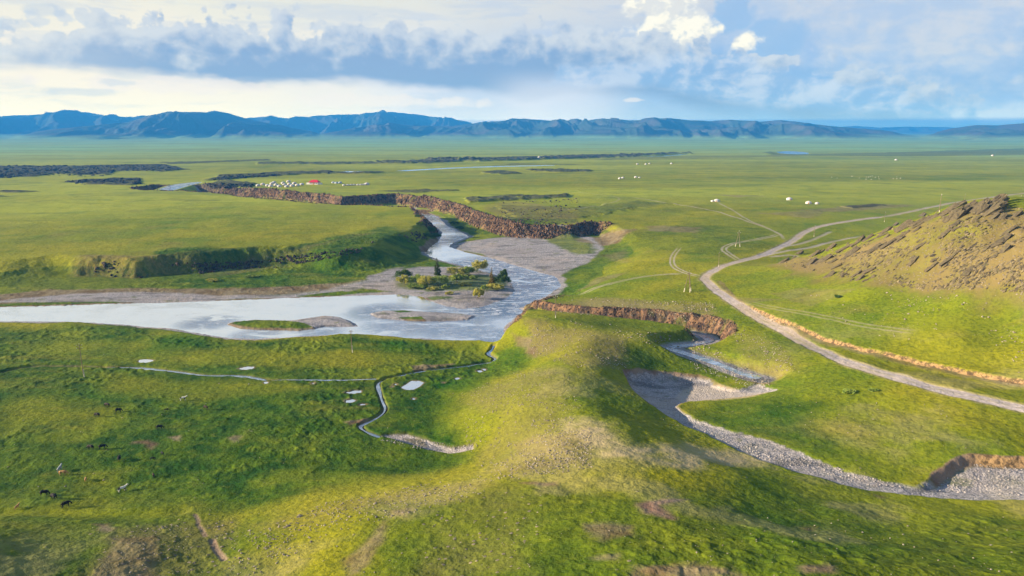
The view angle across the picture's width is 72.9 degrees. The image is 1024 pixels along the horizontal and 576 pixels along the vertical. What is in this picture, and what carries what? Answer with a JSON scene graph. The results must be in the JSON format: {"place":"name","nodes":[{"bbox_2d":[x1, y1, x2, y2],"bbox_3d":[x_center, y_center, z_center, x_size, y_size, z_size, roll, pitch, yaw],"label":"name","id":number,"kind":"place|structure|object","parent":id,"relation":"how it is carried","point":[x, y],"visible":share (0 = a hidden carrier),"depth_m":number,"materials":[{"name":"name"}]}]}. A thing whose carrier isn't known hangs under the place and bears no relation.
{"place":"outdoors","nodes":[
{"label":"outdoors","id":0,"kind":"place"},
{"bbox_2d":[139,359,152,362],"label":"pond","id":1,"kind":"structure","parent":0,"point":[144,361],"depth_m":274.15,"materials":[{"name":"liquid"}]},
{"bbox_2d":[160,182,201,190],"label":"distant river","id":2,"kind":"structure","parent":0,"point":[175,186],"depth_m":1002.64,"materials":[{"name":"liquid"}]},
{"bbox_2d":[112,367,265,380],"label":"stream","id":3,"kind":"structure","parent":0,"point":[251,377],"depth_m":258.66,"materials":[{"name":"liquid"}]},
{"bbox_2d":[239,367,253,369],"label":"pond","id":4,"kind":"structure","parent":0,"point":[244,368],"depth_m":264.39,"materials":[{"name":"liquid"}]},
{"bbox_2d":[0,209,560,341],"bbox_3d":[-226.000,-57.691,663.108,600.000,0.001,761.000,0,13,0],"label":"river","id":5,"kind":"structure","parent":0,"point":[487,323],"depth_m":354.83,"materials":[{"name":"liquid"}]},
{"bbox_2d":[308,379,370,380],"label":"stream","id":6,"kind":"structure","parent":0,"point":[340,380],"depth_m":250.67,"materials":[{"name":"liquid"}]},
{"bbox_2d":[346,391,360,393],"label":"pond","id":7,"kind":"structure","parent":0,"point":[353,392],"depth_m":238.11,"materials":[{"name":"liquid"}]},
{"bbox_2d":[358,381,385,437],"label":"stream","id":8,"kind":"structure","parent":0,"point":[378,388],"depth_m":219.35,"materials":[{"name":"liquid"}]},
{"bbox_2d":[402,381,422,389],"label":"pond","id":9,"kind":"structure","parent":0,"point":[412,385],"depth_m":245.49,"materials":[{"name":"liquid"}]},
{"bbox_2d":[401,346,495,375],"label":"stream","id":10,"kind":"structure","parent":0,"point":[489,352],"depth_m":273.44,"materials":[{"name":"liquid"}]},
{"bbox_2d":[398,165,553,170],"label":"distant river","id":11,"kind":"structure","parent":0,"point":[473,167],"depth_m":1519.62,"materials":[{"name":"liquid"}]},
{"bbox_2d":[0,110,1023,575],"bbox_3d":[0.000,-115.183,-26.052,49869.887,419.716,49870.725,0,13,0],"label":"ground","id":12,"kind":"structure","parent":0,"point":[284,444],"depth_m":250.64,"materials":[{"name":"green plant"}]},
{"bbox_2d":[39,489,49,495],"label":"yak","id":13,"kind":"object","parent":12,"relation":"on","point":[43,491],"visible":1,"depth_m":165.53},
{"bbox_2d":[50,493,56,499],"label":"yak","id":14,"kind":"object","parent":12,"relation":"on","point":[53,495],"visible":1,"depth_m":162.85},
{"bbox_2d":[58,470,68,474],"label":"cow","id":15,"kind":"object","parent":12,"relation":"on","point":[63,471],"visible":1,"depth_m":177.30},
{"bbox_2d":[60,500,71,508],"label":"yak","id":16,"kind":"object","parent":12,"relation":"on","point":[65,502],"visible":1,"depth_m":157.97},
{"bbox_2d":[76,344,84,376],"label":"utility pole","id":17,"kind":"object","parent":12,"relation":"on","point":[79,348],"visible":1,"depth_m":250.80,"materials":[{"name":"brown wood"}]},
{"bbox_2d":[117,484,127,491],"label":"cow","id":18,"kind":"object","parent":12,"relation":"on","point":[121,487],"visible":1,"depth_m":168.44},
{"bbox_2d":[204,278,218,281],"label":"shrub","id":19,"kind":"object","parent":12,"relation":"on","point":[212,279],"visible":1,"depth_m":417.19,"materials":[{"name":"green plant"}]},
{"bbox_2d":[0,164,583,188],"bbox_3d":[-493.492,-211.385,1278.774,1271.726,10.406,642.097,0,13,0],"label":"lava boulders","id":20,"kind":"object","parent":12,"relation":"on","point":[136,182],"visible":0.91,"depth_m":1246.98,"materials":[{"name":"black stone"}]},
{"bbox_2d":[306,180,321,184],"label":"hall","id":21,"kind":"structure","parent":12,"relation":"on","point":[314,182],"depth_m":1024.90,"materials":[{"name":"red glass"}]},
{"bbox_2d":[94,198,579,277],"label":"terrace boulders","id":22,"kind":"object","parent":12,"relation":"on","point":[216,267],"visible":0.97,"depth_m":461.95,"materials":[{"name":"stone"}]},
{"bbox_2d":[396,274,409,283],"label":"shrub","id":23,"kind":"object","parent":12,"relation":"on","point":[403,277],"visible":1,"depth_m":409.67,"materials":[{"name":"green plant"}]},
{"bbox_2d":[394,269,413,276],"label":"shrub","id":24,"kind":"object","parent":12,"relation":"on","point":[403,272],"visible":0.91,"depth_m":423.74,"materials":[{"name":"green plant"}]},
{"bbox_2d":[406,283,417,287],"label":"shrub","id":25,"kind":"object","parent":12,"relation":"on","point":[411,285],"visible":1,"depth_m":403.02,"materials":[{"name":"green plant"}]},
{"bbox_2d":[407,273,425,283],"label":"shrub","id":26,"kind":"object","parent":12,"relation":"on","point":[416,277],"visible":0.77,"depth_m":410.79,"materials":[{"name":"green plant"}]},
{"bbox_2d":[417,284,427,288],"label":"shrub","id":27,"kind":"object","parent":12,"relation":"on","point":[422,286],"visible":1,"depth_m":402.31,"materials":[{"name":"green plant"}]},
{"bbox_2d":[417,275,435,284],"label":"shrub","id":28,"kind":"object","parent":12,"relation":"on","point":[421,280],"visible":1,"depth_m":404.12,"materials":[{"name":"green plant"}]},
{"bbox_2d":[427,226,435,231],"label":"tree","id":29,"kind":"object","parent":12,"relation":"on","point":[431,229],"visible":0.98,"depth_m":599.20,"materials":[{"name":"green plant"}]},
{"bbox_2d":[130,182,737,339],"bbox_3d":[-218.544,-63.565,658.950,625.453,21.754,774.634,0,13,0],"label":"cliff rock","id":30,"kind":"object","parent":12,"relation":"on","point":[589,229],"visible":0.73,"depth_m":626.92,"materials":[{"name":"brown stone"}]},
{"bbox_2d":[430,233,441,236],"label":"tree","id":31,"kind":"object","parent":12,"relation":"on","point":[436,235],"visible":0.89,"depth_m":585.34,"materials":[{"name":"green plant"}]},
{"bbox_2d":[433,258,441,275],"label":"conifer tree","id":32,"kind":"object","parent":12,"relation":"on","point":[437,268],"visible":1,"depth_m":431.98,"materials":[{"name":"green plant"}]},
{"bbox_2d":[431,275,448,284],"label":"shrub","id":33,"kind":"object","parent":12,"relation":"on","point":[442,279],"visible":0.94,"depth_m":405.37,"materials":[{"name":"green plant"}]},
{"bbox_2d":[446,266,465,274],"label":"shrub","id":34,"kind":"object","parent":12,"relation":"on","point":[451,270],"visible":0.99,"depth_m":434.00,"materials":[{"name":"green plant"}]},
{"bbox_2d":[450,273,462,280],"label":"shrub","id":35,"kind":"object","parent":12,"relation":"on","point":[454,277],"visible":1,"depth_m":414.21,"materials":[{"name":"green plant"}]},
{"bbox_2d":[458,282,471,285],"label":"shrub","id":36,"kind":"object","parent":12,"relation":"on","point":[464,283],"visible":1,"depth_m":407.35,"materials":[{"name":"green plant"}]},
{"bbox_2d":[461,266,478,274],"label":"shrub","id":37,"kind":"object","parent":12,"relation":"on","point":[469,269],"visible":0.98,"depth_m":436.36,"materials":[{"name":"green plant"}]},
{"bbox_2d":[472,288,484,297],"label":"shrub","id":38,"kind":"object","parent":12,"relation":"on","point":[478,292],"visible":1,"depth_m":376.93,"materials":[{"name":"yellow plant"}]},
{"bbox_2d":[471,260,488,271],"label":"tree","id":39,"kind":"object","parent":12,"relation":"on","point":[482,264],"visible":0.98,"depth_m":449.31,"materials":[{"name":"green plant"}]},
{"bbox_2d":[488,269,495,283],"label":"conifer tree","id":40,"kind":"object","parent":12,"relation":"on","point":[491,276],"visible":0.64,"depth_m":406.94,"materials":[{"name":"brown plant"}]},
{"bbox_2d":[486,283,497,288],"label":"shrub","id":41,"kind":"object","parent":12,"relation":"on","point":[490,285],"visible":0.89,"depth_m":401.44,"materials":[{"name":"green plant"}]},
{"bbox_2d":[492,284,503,289],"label":"shrub","id":42,"kind":"object","parent":12,"relation":"on","point":[496,287],"visible":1,"depth_m":398.13,"materials":[{"name":"green plant"}]},
{"bbox_2d":[493,273,511,283],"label":"shrub","id":43,"kind":"object","parent":12,"relation":"on","point":[501,278],"visible":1,"depth_m":408.06,"materials":[{"name":"green plant"}]},
{"bbox_2d":[500,269,507,276],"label":"shrub","id":44,"kind":"object","parent":12,"relation":"on","point":[503,272],"visible":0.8,"depth_m":428.72,"materials":[{"name":"green plant"}]},
{"bbox_2d":[12,292,1023,575],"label":"scattered stones","id":45,"kind":"object","parent":12,"relation":"on","point":[532,440],"visible":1,"depth_m":160.90,"materials":[{"name":"grey stone"}]},
{"bbox_2d":[142,253,1023,495],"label":"river cobbles","id":46,"kind":"object","parent":12,"relation":"on","point":[767,452],"visible":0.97,"depth_m":171.15,"materials":[{"name":"grey stone"}]},
{"bbox_2d":[684,273,690,291],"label":"power pylon","id":47,"kind":"object","parent":12,"relation":"on","point":[689,282],"visible":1,"depth_m":348.33,"materials":[{"name":"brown wood"}]},
{"bbox_2d":[804,257,817,264],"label":"rock slab","id":48,"kind":"object","parent":12,"relation":"on","point":[813,260],"visible":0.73,"depth_m":365.88,"materials":[{"name":"brown stone"}]},
{"bbox_2d":[807,249,821,257],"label":"rock slab","id":49,"kind":"object","parent":12,"relation":"on","point":[817,252],"visible":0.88,"depth_m":377.12,"materials":[{"name":"brown stone"}]},
{"bbox_2d":[817,254,832,262],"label":"rock slab","id":50,"kind":"object","parent":12,"relation":"on","point":[827,257],"visible":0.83,"depth_m":360.89,"materials":[{"name":"brown stone"}]},
{"bbox_2d":[823,271,834,277],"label":"rock slab","id":51,"kind":"object","parent":12,"relation":"on","point":[831,273],"visible":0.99,"depth_m":329.88,"materials":[{"name":"brown stone"}]},
{"bbox_2d":[825,243,836,250],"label":"rock slab","id":52,"kind":"object","parent":12,"relation":"on","point":[833,245],"visible":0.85,"depth_m":376.38,"materials":[{"name":"brown stone"}]},
{"bbox_2d":[830,263,842,269],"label":"rock slab","id":53,"kind":"object","parent":12,"relation":"on","point":[835,266],"visible":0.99,"depth_m":337.52,"materials":[{"name":"brown stone"}]},
{"bbox_2d":[837,243,851,252],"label":"rock slab","id":54,"kind":"object","parent":12,"relation":"on","point":[842,248],"visible":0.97,"depth_m":363.32,"materials":[{"name":"brown stone"}]},
{"bbox_2d":[842,388,855,392],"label":"shrub","id":55,"kind":"object","parent":12,"relation":"on","point":[846,390],"visible":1,"depth_m":207.97,"materials":[{"name":"green plant"}]},
{"bbox_2d":[844,246,859,256],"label":"rock slab","id":56,"kind":"object","parent":12,"relation":"on","point":[853,250],"visible":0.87,"depth_m":346.53,"materials":[{"name":"brown stone"}]},
{"bbox_2d":[850,270,862,277],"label":"rock slab","id":57,"kind":"object","parent":12,"relation":"on","point":[856,273],"visible":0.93,"depth_m":313.89,"materials":[{"name":"brown stone"}]},
{"bbox_2d":[854,274,864,280],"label":"rock slab","id":58,"kind":"object","parent":12,"relation":"on","point":[860,277],"visible":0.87,"depth_m":307.05,"materials":[{"name":"brown stone"}]},
{"bbox_2d":[861,234,873,241],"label":"rock slab","id":59,"kind":"object","parent":12,"relation":"on","point":[867,237],"visible":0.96,"depth_m":356.40,"materials":[{"name":"brown stone"}]},
{"bbox_2d":[861,266,874,273],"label":"rock slab","id":60,"kind":"object","parent":12,"relation":"on","point":[867,270],"visible":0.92,"depth_m":309.95,"materials":[{"name":"brown stone"}]},
{"bbox_2d":[865,243,881,253],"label":"rock slab","id":61,"kind":"object","parent":12,"relation":"on","point":[877,245],"visible":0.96,"depth_m":330.59,"materials":[{"name":"brown stone"}]},
{"bbox_2d":[868,387,878,391],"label":"shrub","id":62,"kind":"object","parent":12,"relation":"on","point":[871,389],"visible":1,"depth_m":207.02,"materials":[{"name":"green plant"}]},
{"bbox_2d":[879,225,893,233],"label":"rock slab","id":63,"kind":"object","parent":12,"relation":"on","point":[886,229],"visible":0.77,"depth_m":349.89,"materials":[{"name":"brown stone"}]},
{"bbox_2d":[880,237,897,248],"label":"rock slab","id":64,"kind":"object","parent":12,"relation":"on","point":[885,245],"visible":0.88,"depth_m":322.79,"materials":[{"name":"brown stone"}]},
{"bbox_2d":[782,207,1023,291],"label":"hillside rubble","id":65,"kind":"object","parent":12,"relation":"on","point":[995,270],"visible":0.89,"depth_m":275.73,"materials":[{"name":"brown stone"}]},
{"bbox_2d":[893,220,912,232],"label":"rock slab","id":66,"kind":"object","parent":12,"relation":"on","point":[901,228],"visible":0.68,"depth_m":335.20,"materials":[{"name":"brown stone"}]},
{"bbox_2d":[907,255,919,265],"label":"rock slab","id":67,"kind":"object","parent":12,"relation":"on","point":[913,261],"visible":1,"depth_m":292.37,"materials":[{"name":"brown stone"}]},
{"bbox_2d":[909,217,924,225],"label":"rock slab","id":68,"kind":"object","parent":12,"relation":"on","point":[915,222],"visible":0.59,"depth_m":330.35,"materials":[{"name":"brown stone"}]},
{"bbox_2d":[912,241,925,249],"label":"rock slab","id":69,"kind":"object","parent":12,"relation":"on","point":[917,247],"visible":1,"depth_m":298.60,"materials":[{"name":"brown stone"}]},
{"bbox_2d":[924,262,937,271],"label":"rock slab","id":70,"kind":"object","parent":12,"relation":"on","point":[929,268],"visible":1,"depth_m":281.96,"materials":[{"name":"brown stone"}]},
{"bbox_2d":[926,212,939,220],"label":"rock slab","id":71,"kind":"object","parent":12,"relation":"on","point":[934,215],"visible":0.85,"depth_m":322.97,"materials":[{"name":"brown stone"}]},
{"bbox_2d":[939,227,951,237],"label":"rock slab","id":72,"kind":"object","parent":12,"relation":"on","point":[945,233],"visible":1,"depth_m":291.95,"materials":[{"name":"brown stone"}]},
{"bbox_2d":[938,257,952,265],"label":"rock slab","id":73,"kind":"object","parent":12,"relation":"on","point":[944,262],"visible":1,"depth_m":278.65,"materials":[{"name":"brown stone"}]},
{"bbox_2d":[940,203,955,212],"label":"rock slab","id":74,"kind":"object","parent":12,"relation":"on","point":[946,208],"visible":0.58,"depth_m":325.83,"materials":[{"name":"brown stone"}]},
{"bbox_2d":[943,206,963,221],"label":"crag block","id":75,"kind":"structure","parent":12,"relation":"on","point":[948,218],"depth_m":303.42,"materials":[{"name":"brown stone"}]},
{"bbox_2d":[948,220,960,227],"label":"rock slab","id":76,"kind":"object","parent":12,"relation":"on","point":[953,224],"visible":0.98,"depth_m":293.84,"materials":[{"name":"brown stone"}]},
{"bbox_2d":[945,200,966,209],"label":"rock slab","id":77,"kind":"object","parent":12,"relation":"on","point":[960,203],"visible":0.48,"depth_m":323.51,"materials":[{"name":"brown stone"}]},
{"bbox_2d":[949,210,966,220],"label":"crag block","id":78,"kind":"structure","parent":12,"relation":"on","point":[960,213],"depth_m":301.02,"materials":[{"name":"brown stone"}]},
{"bbox_2d":[951,206,970,216],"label":"crag block","id":79,"kind":"structure","parent":12,"relation":"on","point":[966,208],"depth_m":303.22,"materials":[{"name":"brown stone"}]},
{"bbox_2d":[962,265,973,275],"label":"rock slab","id":80,"kind":"object","parent":12,"relation":"on","point":[967,271],"visible":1,"depth_m":264.97,"materials":[{"name":"brown stone"}]},
{"bbox_2d":[964,199,977,205],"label":"crag block","id":81,"kind":"structure","parent":12,"relation":"on","point":[973,202],"depth_m":312.69,"materials":[{"name":"brown stone"}]},
{"bbox_2d":[971,202,990,214],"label":"crag block","id":82,"kind":"structure","parent":12,"relation":"on","point":[982,206],"depth_m":295.21,"materials":[{"name":"brown stone"}]},
{"bbox_2d":[971,197,990,207],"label":"crag block","id":83,"kind":"structure","parent":12,"relation":"on","point":[985,199],"depth_m":306.08,"materials":[{"name":"brown stone"}]},
{"bbox_2d":[976,207,988,214],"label":"crag block","id":84,"kind":"structure","parent":12,"relation":"on","point":[983,210],"depth_m":293.44,"materials":[{"name":"brown stone"}]},
{"bbox_2d":[981,206,1002,216],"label":"crag block","id":85,"kind":"structure","parent":12,"relation":"on","point":[994,210],"depth_m":289.20,"materials":[{"name":"brown stone"}]},
{"bbox_2d":[988,212,1001,219],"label":"rock slab","id":86,"kind":"object","parent":12,"relation":"on","point":[995,215],"visible":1,"depth_m":285.94,"materials":[{"name":"brown stone"}]},
{"bbox_2d":[986,241,1003,248],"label":"rock slab","id":87,"kind":"object","parent":12,"relation":"on","point":[997,244],"visible":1,"depth_m":269.88,"materials":[{"name":"brown stone"}]},
{"bbox_2d":[991,237,1006,244],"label":"rock slab","id":88,"kind":"object","parent":12,"relation":"on","point":[1003,239],"visible":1,"depth_m":271.00,"materials":[{"name":"brown stone"}]},
{"bbox_2d":[995,202,1005,208],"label":"crag block","id":89,"kind":"structure","parent":12,"relation":"on","point":[1000,204],"depth_m":291.12,"materials":[{"name":"stone"}]},
{"bbox_2d":[996,213,1007,219],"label":"rock slab","id":90,"kind":"object","parent":12,"relation":"on","point":[1002,216],"visible":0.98,"depth_m":284.41,"materials":[{"name":"brown stone"}]},
{"bbox_2d":[997,195,1008,201],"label":"crag block","id":91,"kind":"structure","parent":12,"relation":"on","point":[1005,197],"depth_m":298.88,"materials":[{"name":"brown stone"}]},
{"bbox_2d":[997,199,1009,205],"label":"crag block","id":92,"kind":"structure","parent":12,"relation":"on","point":[1005,202],"depth_m":294.63,"materials":[{"name":"stone"}]},
{"bbox_2d":[998,244,1011,253],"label":"rock slab","id":93,"kind":"object","parent":12,"relation":"on","point":[1007,247],"visible":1,"depth_m":263.01,"materials":[{"name":"brown stone"}]},
{"bbox_2d":[1003,234,1012,239],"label":"rock slab","id":94,"kind":"object","parent":12,"relation":"on","point":[1007,236],"visible":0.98,"depth_m":271.54,"materials":[{"name":"brown stone"}]},
{"bbox_2d":[1003,226,1017,234],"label":"rock slab","id":95,"kind":"object","parent":12,"relation":"on","point":[1009,230],"visible":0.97,"depth_m":274.79,"materials":[{"name":"brown stone"}]},
{"bbox_2d":[1012,210,1022,216],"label":"rock slab","id":96,"kind":"object","parent":12,"relation":"on","point":[1018,213],"visible":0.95,"depth_m":283.94,"materials":[{"name":"brown stone"}]},
{"bbox_2d":[0,0,1023,127],"label":"sky","id":97,"kind":"structure","parent":0,"point":[837,63],"materials":[{"name":"blue"}]},
{"bbox_2d":[513,312,760,378],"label":"stream","id":98,"kind":"structure","parent":0,"point":[707,339],"depth_m":264.90,"materials":[{"name":"liquid"}]},
{"bbox_2d":[646,154,685,156],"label":"distant river","id":99,"kind":"structure","parent":0,"point":[665,155],"depth_m":2270.06,"materials":[{"name":"liquid"}]},
{"bbox_2d":[778,151,808,153],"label":"distant river","id":100,"kind":"structure","parent":0,"point":[789,152],"depth_m":2589.79,"materials":[{"name":"liquid"}]}
]}

